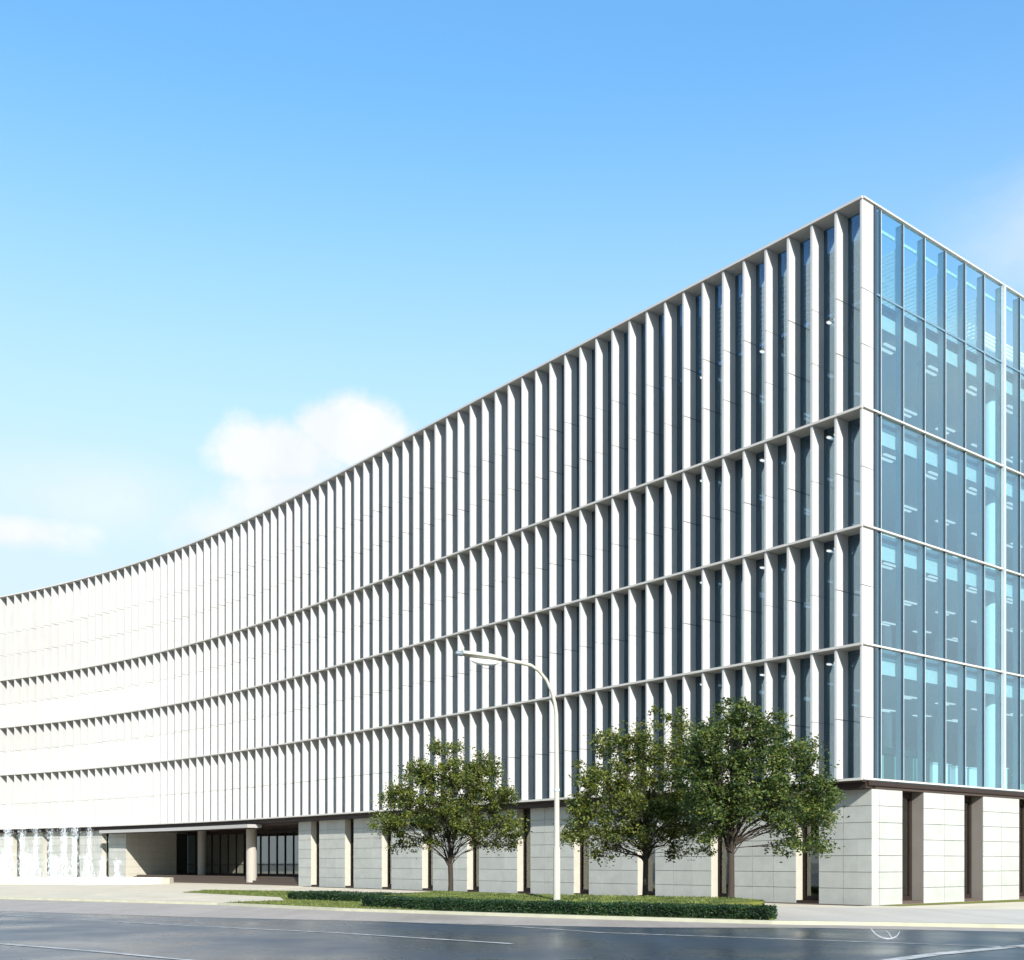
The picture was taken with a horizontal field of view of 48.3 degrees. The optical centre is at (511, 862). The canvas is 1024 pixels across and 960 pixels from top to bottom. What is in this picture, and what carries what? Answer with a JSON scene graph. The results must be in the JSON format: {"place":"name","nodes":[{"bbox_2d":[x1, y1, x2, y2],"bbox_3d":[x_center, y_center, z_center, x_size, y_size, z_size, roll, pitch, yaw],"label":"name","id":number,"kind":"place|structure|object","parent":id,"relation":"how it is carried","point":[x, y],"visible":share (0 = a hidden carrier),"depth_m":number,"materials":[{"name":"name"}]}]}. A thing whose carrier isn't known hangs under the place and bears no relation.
{"place":"outdoors","nodes":[
{"label":"outdoors","id":0,"kind":"place"},
{"bbox_2d":[187,889,774,919],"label":"lawn","id":1,"kind":"structure","parent":0,"point":[351,903],"depth_m":45.62,"materials":[{"name":"plant"}]},
{"bbox_2d":[286,890,418,901],"bbox_3d":[-5.192,1.442,47.747,11.560,0.503,1.886,0,0,39],"label":"hedge","id":2,"kind":"object","parent":1,"relation":"on","point":[335,895],"visible":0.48,"depth_m":49.01,"materials":[{"name":"green plant"}]},
{"bbox_2d":[367,735,532,890],"bbox_3d":[-2.490,-1.754,46.535,6.676,6.912,4.712,0,0,0],"label":"street tree","id":3,"kind":"object","parent":1,"relation":"on","point":[473,783],"visible":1,"depth_m":45.97,"materials":[{"name":"green plant"}]},
{"bbox_2d":[455,650,560,899],"bbox_3d":[-0.058,-2.536,37.081,4.001,8.376,0.400,0,0,-31],"label":"street lamp","id":4,"kind":"object","parent":1,"relation":"on","point":[487,659],"visible":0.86,"depth_m":37.90,"materials":[{"name":"white metal"}]},
{"bbox_2d":[360,894,779,919],"bbox_3d":[0.706,1.433,37.595,16.621,0.513,1.984,0,0,38],"label":"hedge","id":5,"kind":"object","parent":1,"relation":"on","point":[714,911],"visible":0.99,"depth_m":35.96,"materials":[{"name":"green plant"}]},
{"bbox_2d":[553,705,723,896],"bbox_3d":[4.532,-2.034,41.339,6.265,7.472,4.577,0,0,0],"label":"street tree","id":6,"kind":"object","parent":1,"relation":"on","point":[666,808],"visible":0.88,"depth_m":41.01,"materials":[{"name":"green plant"}]},
{"bbox_2d":[667,696,849,897],"bbox_3d":[8.001,-1.829,36.623,5.840,7.063,4.520,0,0,0],"label":"street tree","id":7,"kind":"object","parent":1,"relation":"on","point":[740,793],"visible":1,"depth_m":36.01,"materials":[{"name":"green plant"}]},
{"bbox_2d":[0,195,1023,905],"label":"office building","id":8,"kind":"structure","parent":0,"point":[278,693],"depth_m":55.71,"materials":[{"name":"white metal"}]},
{"bbox_2d":[176,834,186,873],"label":"door leaf","id":9,"kind":"structure","parent":8,"relation":"in","point":[181,839],"depth_m":102.47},
{"bbox_2d":[220,831,228,874],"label":"glazed door","id":10,"kind":"structure","parent":8,"relation":"in","point":[226,832],"depth_m":98.81,"materials":[{"name":"brown metal"}]},
{"bbox_2d":[228,831,236,874],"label":"glazed door","id":11,"kind":"structure","parent":8,"relation":"in","point":[229,832],"depth_m":97.97,"materials":[{"name":"brown metal"}]},
{"bbox_2d":[260,830,269,874],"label":"glazed door","id":12,"kind":"structure","parent":8,"relation":"in","point":[261,831],"depth_m":94.56,"materials":[{"name":"brown metal"}]},
{"bbox_2d":[277,829,285,875],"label":"glazed door","id":13,"kind":"structure","parent":8,"relation":"in","point":[283,830],"depth_m":92.76,"materials":[{"name":"brown metal"}]},
{"bbox_2d":[285,829,294,875],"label":"glazed door","id":14,"kind":"structure","parent":8,"relation":"in","point":[286,830],"depth_m":91.92,"materials":[{"name":"brown metal"}]},
{"bbox_2d":[311,821,318,886],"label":"slot window","id":15,"kind":"structure","parent":8,"relation":"in","point":[317,885],"depth_m":78.36,"materials":[{"name":"brown metal"}]},
{"bbox_2d":[345,819,353,887],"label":"slot window","id":16,"kind":"structure","parent":8,"relation":"in","point":[352,820],"depth_m":74.86,"materials":[{"name":"brown metal"}]},
{"bbox_2d":[422,829,432,889],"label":"slot window","id":17,"kind":"structure","parent":8,"relation":"in","point":[430,887],"depth_m":67.80,"materials":[{"name":"brown metal"}]},
{"bbox_2d":[467,813,478,891],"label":"slot window","id":18,"kind":"structure","parent":8,"relation":"in","point":[475,888],"depth_m":64.22,"materials":[{"name":"brown metal"}]},
{"bbox_2d":[494,380,534,798],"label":"window","id":19,"kind":"structure","parent":8,"relation":"in","point":[534,380],"depth_m":60.33,"materials":[{"name":"blue glass"}]},
{"bbox_2d":[517,809,529,893],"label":"slot window","id":20,"kind":"structure","parent":8,"relation":"in","point":[526,890],"depth_m":60.70,"materials":[{"name":"brown metal"}]},
{"bbox_2d":[548,373,549,517],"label":"window","id":21,"kind":"structure","parent":8,"relation":"in","point":[548,373],"depth_m":58.54,"materials":[{"name":"blue glass"}]},
{"bbox_2d":[562,699,563,796],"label":"window","id":22,"kind":"structure","parent":8,"relation":"in","point":[563,699],"depth_m":57.62,"materials":[{"name":"blue glass"}]},
{"bbox_2d":[562,611,563,693],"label":"window","id":23,"kind":"structure","parent":8,"relation":"in","point":[562,611],"depth_m":57.65,"materials":[{"name":"blue glass"}]},
{"bbox_2d":[562,522,563,603],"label":"window","id":24,"kind":"structure","parent":8,"relation":"in","point":[562,522],"depth_m":57.68,"materials":[{"name":"blue glass"}]},
{"bbox_2d":[562,365,563,512],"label":"window","id":25,"kind":"structure","parent":8,"relation":"in","point":[563,365],"depth_m":57.62,"materials":[{"name":"blue glass"}]},
{"bbox_2d":[577,697,578,795],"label":"window","id":26,"kind":"structure","parent":8,"relation":"in","point":[577,697],"depth_m":56.78,"materials":[{"name":"blue glass"}]},
{"bbox_2d":[577,517,578,599],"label":"window","id":27,"kind":"structure","parent":8,"relation":"in","point":[577,517],"depth_m":56.78,"materials":[{"name":"blue glass"}]},
{"bbox_2d":[577,357,578,507],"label":"window","id":28,"kind":"structure","parent":8,"relation":"in","point":[578,357],"depth_m":56.76,"materials":[{"name":"blue glass"}]},
{"bbox_2d":[577,607,579,691],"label":"window","id":29,"kind":"structure","parent":8,"relation":"in","point":[578,646],"depth_m":56.76,"materials":[{"name":"blue glass"}]},
{"bbox_2d":[574,823,588,894],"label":"slot window","id":30,"kind":"structure","parent":8,"relation":"in","point":[583,891],"depth_m":57.16,"materials":[{"name":"brown metal"}]},
{"bbox_2d":[592,694,594,794],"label":"window","id":31,"kind":"structure","parent":8,"relation":"in","point":[593,696],"depth_m":55.88,"materials":[{"name":"blue glass"}]},
{"bbox_2d":[592,603,594,688],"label":"window","id":32,"kind":"structure","parent":8,"relation":"in","point":[593,604],"depth_m":55.88,"materials":[{"name":"blue glass"}]},
{"bbox_2d":[592,511,594,594],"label":"window","id":33,"kind":"structure","parent":8,"relation":"in","point":[593,513],"depth_m":55.88,"materials":[{"name":"blue glass"}]},
{"bbox_2d":[592,349,594,501],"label":"window","id":34,"kind":"structure","parent":8,"relation":"in","point":[593,351],"depth_m":55.88,"materials":[{"name":"blue glass"}]},
{"bbox_2d":[608,691,610,775],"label":"window","id":35,"kind":"structure","parent":8,"relation":"in","point":[609,693],"depth_m":54.98,"materials":[{"name":"blue glass"}]},
{"bbox_2d":[608,598,610,685],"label":"window","id":36,"kind":"structure","parent":8,"relation":"in","point":[609,600],"depth_m":54.98,"materials":[{"name":"blue glass"}]},
{"bbox_2d":[608,505,610,590],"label":"window","id":37,"kind":"structure","parent":8,"relation":"in","point":[609,507],"depth_m":54.98,"materials":[{"name":"blue glass"}]},
{"bbox_2d":[608,341,610,495],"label":"window","id":38,"kind":"structure","parent":8,"relation":"in","point":[609,343],"depth_m":54.98,"materials":[{"name":"blue glass"}]},
{"bbox_2d":[624,689,627,764],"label":"window","id":39,"kind":"structure","parent":8,"relation":"in","point":[625,690],"depth_m":54.12,"materials":[{"name":"blue glass"}]},
{"bbox_2d":[624,499,627,586],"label":"window","id":40,"kind":"structure","parent":8,"relation":"in","point":[625,501],"depth_m":54.12,"materials":[{"name":"blue glass"}]},
{"bbox_2d":[624,332,627,489],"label":"window","id":41,"kind":"structure","parent":8,"relation":"in","point":[625,334],"depth_m":54.07,"materials":[{"name":"blue glass"}]},
{"bbox_2d":[624,594,628,682],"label":"window","id":42,"kind":"structure","parent":8,"relation":"in","point":[626,635],"depth_m":54.07,"materials":[{"name":"blue glass"}]},
{"bbox_2d":[641,686,645,771],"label":"window","id":43,"kind":"structure","parent":8,"relation":"in","point":[643,688],"depth_m":53.19,"materials":[{"name":"blue glass"}]},
{"bbox_2d":[641,589,645,679],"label":"window","id":44,"kind":"structure","parent":8,"relation":"in","point":[643,592],"depth_m":53.19,"materials":[{"name":"blue glass"}]},
{"bbox_2d":[641,493,645,581],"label":"window","id":45,"kind":"structure","parent":8,"relation":"in","point":[643,496],"depth_m":53.19,"materials":[{"name":"blue glass"}]},
{"bbox_2d":[641,323,645,483],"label":"window","id":46,"kind":"structure","parent":8,"relation":"in","point":[643,327],"depth_m":53.19,"materials":[{"name":"blue glass"}]},
{"bbox_2d":[659,683,663,790],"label":"window","id":47,"kind":"structure","parent":8,"relation":"in","point":[661,685],"depth_m":52.29,"materials":[{"name":"blue glass"}]},
{"bbox_2d":[659,585,663,676],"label":"window","id":48,"kind":"structure","parent":8,"relation":"in","point":[661,588],"depth_m":52.29,"materials":[{"name":"blue glass"}]},
{"bbox_2d":[659,487,663,576],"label":"window","id":49,"kind":"structure","parent":8,"relation":"in","point":[661,490],"depth_m":52.29,"materials":[{"name":"blue glass"}]},
{"bbox_2d":[659,313,663,477],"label":"window","id":50,"kind":"structure","parent":8,"relation":"in","point":[661,317],"depth_m":52.29,"materials":[{"name":"blue glass"}]},
{"bbox_2d":[469,206,876,798],"bbox_3d":[-23.202,-14.153,79.477,74.337,21.890,71.735,0,0,0],"label":"window frame","id":51,"kind":"structure","parent":8,"relation":"in","point":[874,207],"depth_m":43.69,"materials":[{"name":"white metal"}]},
{"bbox_2d":[677,679,681,783],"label":"window","id":52,"kind":"structure","parent":8,"relation":"in","point":[679,682],"depth_m":51.41,"materials":[{"name":"blue glass"}]},
{"bbox_2d":[677,480,681,572],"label":"window","id":53,"kind":"structure","parent":8,"relation":"in","point":[679,484],"depth_m":51.41,"materials":[{"name":"blue glass"}]},
{"bbox_2d":[677,580,682,673],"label":"window","id":54,"kind":"structure","parent":8,"relation":"in","point":[679,583],"depth_m":51.41,"materials":[{"name":"blue glass"}]},
{"bbox_2d":[677,304,682,470],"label":"window","id":55,"kind":"structure","parent":8,"relation":"in","point":[679,308],"depth_m":51.41,"materials":[{"name":"blue glass"}]},
{"bbox_2d":[696,676,701,725],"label":"window","id":56,"kind":"structure","parent":8,"relation":"in","point":[698,679],"depth_m":50.53,"materials":[{"name":"blue glass"}]},
{"bbox_2d":[696,575,701,670],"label":"window","id":57,"kind":"structure","parent":8,"relation":"in","point":[698,578],"depth_m":50.53,"materials":[{"name":"blue glass"}]},
{"bbox_2d":[696,473,701,567],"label":"window","id":58,"kind":"structure","parent":8,"relation":"in","point":[698,484],"depth_m":50.53,"materials":[{"name":"blue glass"}]},
{"bbox_2d":[696,294,701,463],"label":"window","id":59,"kind":"structure","parent":8,"relation":"in","point":[698,298],"depth_m":50.53,"materials":[{"name":"blue glass"}]},
{"bbox_2d":[715,673,721,782],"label":"window","id":60,"kind":"structure","parent":8,"relation":"in","point":[718,677],"depth_m":49.63,"materials":[{"name":"blue glass"}]},
{"bbox_2d":[715,569,721,666],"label":"window","id":61,"kind":"structure","parent":8,"relation":"in","point":[718,574],"depth_m":49.63,"materials":[{"name":"blue glass"}]},
{"bbox_2d":[715,466,721,561],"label":"window","id":62,"kind":"structure","parent":8,"relation":"in","point":[718,471],"depth_m":49.63,"materials":[{"name":"blue glass"}]},
{"bbox_2d":[715,283,721,456],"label":"window","id":63,"kind":"structure","parent":8,"relation":"in","point":[718,289],"depth_m":49.63,"materials":[{"name":"blue glass"}]},
{"bbox_2d":[713,800,728,897],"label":"slot window","id":64,"kind":"structure","parent":8,"relation":"in","point":[720,894],"depth_m":50.11,"materials":[{"name":"brown metal"}]},
{"bbox_2d":[736,669,742,750],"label":"window","id":65,"kind":"structure","parent":8,"relation":"in","point":[739,673],"depth_m":48.72,"materials":[{"name":"blue glass"}]},
{"bbox_2d":[736,564,742,663],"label":"window","id":66,"kind":"structure","parent":8,"relation":"in","point":[739,568],"depth_m":48.72,"materials":[{"name":"blue glass"}]},
{"bbox_2d":[736,459,742,556],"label":"window","id":67,"kind":"structure","parent":8,"relation":"in","point":[739,463],"depth_m":48.72,"materials":[{"name":"blue glass"}]},
{"bbox_2d":[736,273,742,449],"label":"window","id":68,"kind":"structure","parent":8,"relation":"in","point":[739,278],"depth_m":48.72,"materials":[{"name":"blue glass"}]},
{"bbox_2d":[756,666,763,781],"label":"window","id":69,"kind":"structure","parent":8,"relation":"in","point":[760,669],"depth_m":47.84,"materials":[{"name":"blue glass"}]},
{"bbox_2d":[756,451,763,550],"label":"window","id":70,"kind":"structure","parent":8,"relation":"in","point":[759,465],"depth_m":47.89,"materials":[{"name":"blue glass"}]},
{"bbox_2d":[756,558,764,659],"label":"window","id":71,"kind":"structure","parent":8,"relation":"in","point":[760,605],"depth_m":47.89,"materials":[{"name":"blue glass"}]},
{"bbox_2d":[756,262,764,442],"bbox_3d":[10.606,-21.191,47.614,0.012,7.845,1.040,0,0,-39],"label":"window","id":72,"kind":"structure","parent":8,"relation":"in","point":[760,331],"depth_m":47.89,"materials":[{"name":"blue glass"}]},
{"bbox_2d":[778,662,786,773],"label":"window","id":73,"kind":"structure","parent":8,"relation":"in","point":[782,667],"depth_m":46.96,"materials":[{"name":"blue glass"}]},
{"bbox_2d":[778,553,786,655],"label":"window","id":74,"kind":"structure","parent":8,"relation":"in","point":[782,558],"depth_m":46.96,"materials":[{"name":"blue glass"}]},
{"bbox_2d":[778,443,786,545],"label":"window","id":75,"kind":"structure","parent":8,"relation":"in","point":[782,449],"depth_m":46.96,"materials":[{"name":"blue glass"}]},
{"bbox_2d":[778,250,786,434],"bbox_3d":[11.309,-21.191,46.742,0.012,7.845,1.040,0,0,-39],"label":"window","id":76,"kind":"structure","parent":8,"relation":"in","point":[782,257],"depth_m":46.96,"materials":[{"name":"blue glass"}]},
{"bbox_2d":[801,435,809,538],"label":"window","id":77,"kind":"structure","parent":8,"relation":"in","point":[805,441],"depth_m":46.06,"materials":[{"name":"blue glass"}]},
{"bbox_2d":[801,658,810,779],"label":"window","id":78,"kind":"structure","parent":8,"relation":"in","point":[805,663],"depth_m":46.06,"materials":[{"name":"blue glass"}]},
{"bbox_2d":[801,547,810,651],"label":"window","id":79,"kind":"structure","parent":8,"relation":"in","point":[805,552],"depth_m":46.06,"materials":[{"name":"blue glass"}]},
{"bbox_2d":[801,238,810,425],"bbox_3d":[12.024,-21.191,45.855,0.012,7.845,1.040,0,0,-39],"label":"window","id":80,"kind":"structure","parent":8,"relation":"in","point":[805,245],"depth_m":46.06,"materials":[{"name":"blue glass"}]},
{"bbox_2d":[796,824,818,902],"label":"slot window","id":81,"kind":"structure","parent":8,"relation":"in","point":[806,899],"depth_m":46.56,"materials":[{"name":"brown metal"}]},
{"bbox_2d":[824,654,834,778],"bbox_3d":[12.727,-5.715,44.984,0.012,5.035,1.040,0,0,-39],"label":"window","id":82,"kind":"structure","parent":8,"relation":"in","point":[829,719],"depth_m":45.17,"materials":[{"name":"blue glass"}]},
{"bbox_2d":[824,540,834,648],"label":"window","id":83,"kind":"structure","parent":8,"relation":"in","point":[829,590],"depth_m":45.17,"materials":[{"name":"blue glass"}]},
{"bbox_2d":[824,427,834,532],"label":"window","id":84,"kind":"structure","parent":8,"relation":"in","point":[829,474],"depth_m":45.17,"materials":[{"name":"blue glass"}]},
{"bbox_2d":[824,226,834,417],"bbox_3d":[12.727,-21.191,44.984,0.012,7.845,1.040,0,0,-39],"label":"window","id":85,"kind":"structure","parent":8,"relation":"in","point":[829,299],"depth_m":45.17,"materials":[{"name":"blue glass"}]},
{"bbox_2d":[848,650,859,777],"bbox_3d":[13.444,-5.715,44.098,0.012,5.035,1.040,0,0,-39],"label":"window","id":86,"kind":"structure","parent":8,"relation":"in","point":[853,656],"depth_m":44.28,"materials":[{"name":"blue glass"}]},
{"bbox_2d":[848,534,859,643],"bbox_3d":[13.444,-10.511,44.098,0.012,4.405,1.040,0,0,-39],"label":"window","id":87,"kind":"structure","parent":8,"relation":"in","point":[854,540],"depth_m":44.28,"materials":[{"name":"blue glass"}]},
{"bbox_2d":[848,418,859,526],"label":"window","id":88,"kind":"structure","parent":8,"relation":"in","point":[853,425],"depth_m":44.28,"materials":[{"name":"blue glass"}]},
{"bbox_2d":[848,213,859,409],"bbox_3d":[13.444,-21.191,44.098,0.012,7.845,1.040,0,0,-39],"label":"window","id":89,"kind":"structure","parent":8,"relation":"in","point":[854,221],"depth_m":44.28,"materials":[{"name":"blue glass"}]},
{"bbox_2d":[902,792,922,903],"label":"slot window","id":90,"kind":"structure","parent":8,"relation":"in","point":[905,899],"depth_m":46.28,"materials":[{"name":"brown metal"}]},
{"bbox_2d":[951,766,976,785],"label":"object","id":91,"kind":"object","parent":8,"relation":"on","point":[971,776],"visible":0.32,"depth_m":49.62,"materials":[{"name":"blue glass"}]},
{"bbox_2d":[964,797,982,901],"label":"slot window","id":92,"kind":"structure","parent":8,"relation":"in","point":[967,897],"depth_m":49.20,"materials":[{"name":"brown metal"}]},
{"bbox_2d":[1019,800,1023,898],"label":"slot window","id":93,"kind":"structure","parent":8,"relation":"in","point":[1021,894],"depth_m":52.10,"materials":[{"name":"brown metal"}]},
{"bbox_2d":[0,911,1023,959],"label":"road","id":94,"kind":"structure","parent":0,"point":[194,940],"depth_m":25.13,"materials":[{"name":"grey asphalt"}]},
{"bbox_2d":[0,943,189,959],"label":"road line","id":95,"kind":"object","parent":94,"relation":"on","point":[99,951],"visible":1,"depth_m":22.19,"materials":[{"name":"paint"}]},
{"bbox_2d":[6,915,512,943],"bbox_3d":[-12.528,1.733,34.023,31.653,0.001,0.781,0,0,37],"label":"road line","id":96,"kind":"object","parent":94,"relation":"on","point":[274,929],"visible":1,"depth_m":29.03,"materials":[{"name":"paint"}]},
{"bbox_2d":[333,919,1023,947],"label":"road line","id":97,"kind":"object","parent":94,"relation":"on","point":[683,935],"visible":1,"depth_m":27.05,"materials":[{"name":"paint"}]},
{"bbox_2d":[882,945,1023,959],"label":"road line","id":98,"kind":"object","parent":94,"relation":"on","point":[943,953],"visible":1,"depth_m":21.95,"materials":[{"name":"paint"}]},
{"bbox_2d":[0,899,1023,931],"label":"roadside lane","id":99,"kind":"structure","parent":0,"point":[143,909],"depth_m":36.65,"materials":[{"name":"concrete"}]},
{"bbox_2d":[0,871,1023,923],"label":"plaza","id":100,"kind":"structure","parent":0,"point":[165,892],"depth_m":60.56,"materials":[{"name":"beige concrete"}]},
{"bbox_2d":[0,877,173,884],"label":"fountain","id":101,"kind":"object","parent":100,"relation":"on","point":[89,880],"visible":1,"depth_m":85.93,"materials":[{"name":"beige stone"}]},
{"bbox_2d":[0,897,1023,927],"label":"kerb","id":102,"kind":"structure","parent":100,"relation":"on","point":[972,925],"depth_m":35.19,"materials":[{"name":"grey concrete"}]},
{"bbox_2d":[302,886,865,905],"bbox_3d":[-0.311,1.640,60.549,0.915,0.001,44.010,0,0,-39],"label":"dark paving strip","id":103,"kind":"object","parent":100,"relation":"on","point":[551,894],"visible":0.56,"depth_m":58.25,"materials":[{"name":"grey stone"}]},
{"bbox_2d":[882,899,1023,905],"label":"planted strip","id":104,"kind":"object","parent":100,"relation":"on","point":[1021,900],"visible":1,"depth_m":46.75,"materials":[{"name":"plant"}]},
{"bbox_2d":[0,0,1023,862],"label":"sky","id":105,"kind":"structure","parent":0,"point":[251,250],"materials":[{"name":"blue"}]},
{"bbox_2d":[385,890,765,907],"bbox_3d":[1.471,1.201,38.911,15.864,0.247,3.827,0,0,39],"label":"bank grass","id":106,"kind":"structure","parent":0,"point":[682,899],"depth_m":38.30,"materials":[{"name":"green plant"}]},
{"bbox_2d":[775,907,1023,923],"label":"pavement","id":107,"kind":"structure","parent":0,"point":[1001,916],"depth_m":35.38,"materials":[{"name":"white concrete"}]},
{"bbox_2d":[882,747,933,782],"bbox_3d":[15.206,-3.865,46.187,4.540,1.350,1.390,0,0,-39],"label":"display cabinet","id":108,"kind":"object","parent":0,"point":[889,763],"visible":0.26,"depth_m":45.92,"materials":[{"name":"blue glass"}]},
{"bbox_2d":[930,762,951,783],"bbox_3d":[17.964,-3.690,48.581,1.480,1.000,0.800,0,0,-39],"label":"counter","id":109,"kind":"object","parent":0,"point":[933,772],"visible":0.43,"depth_m":48.05,"materials":[{"name":"blue glass"}]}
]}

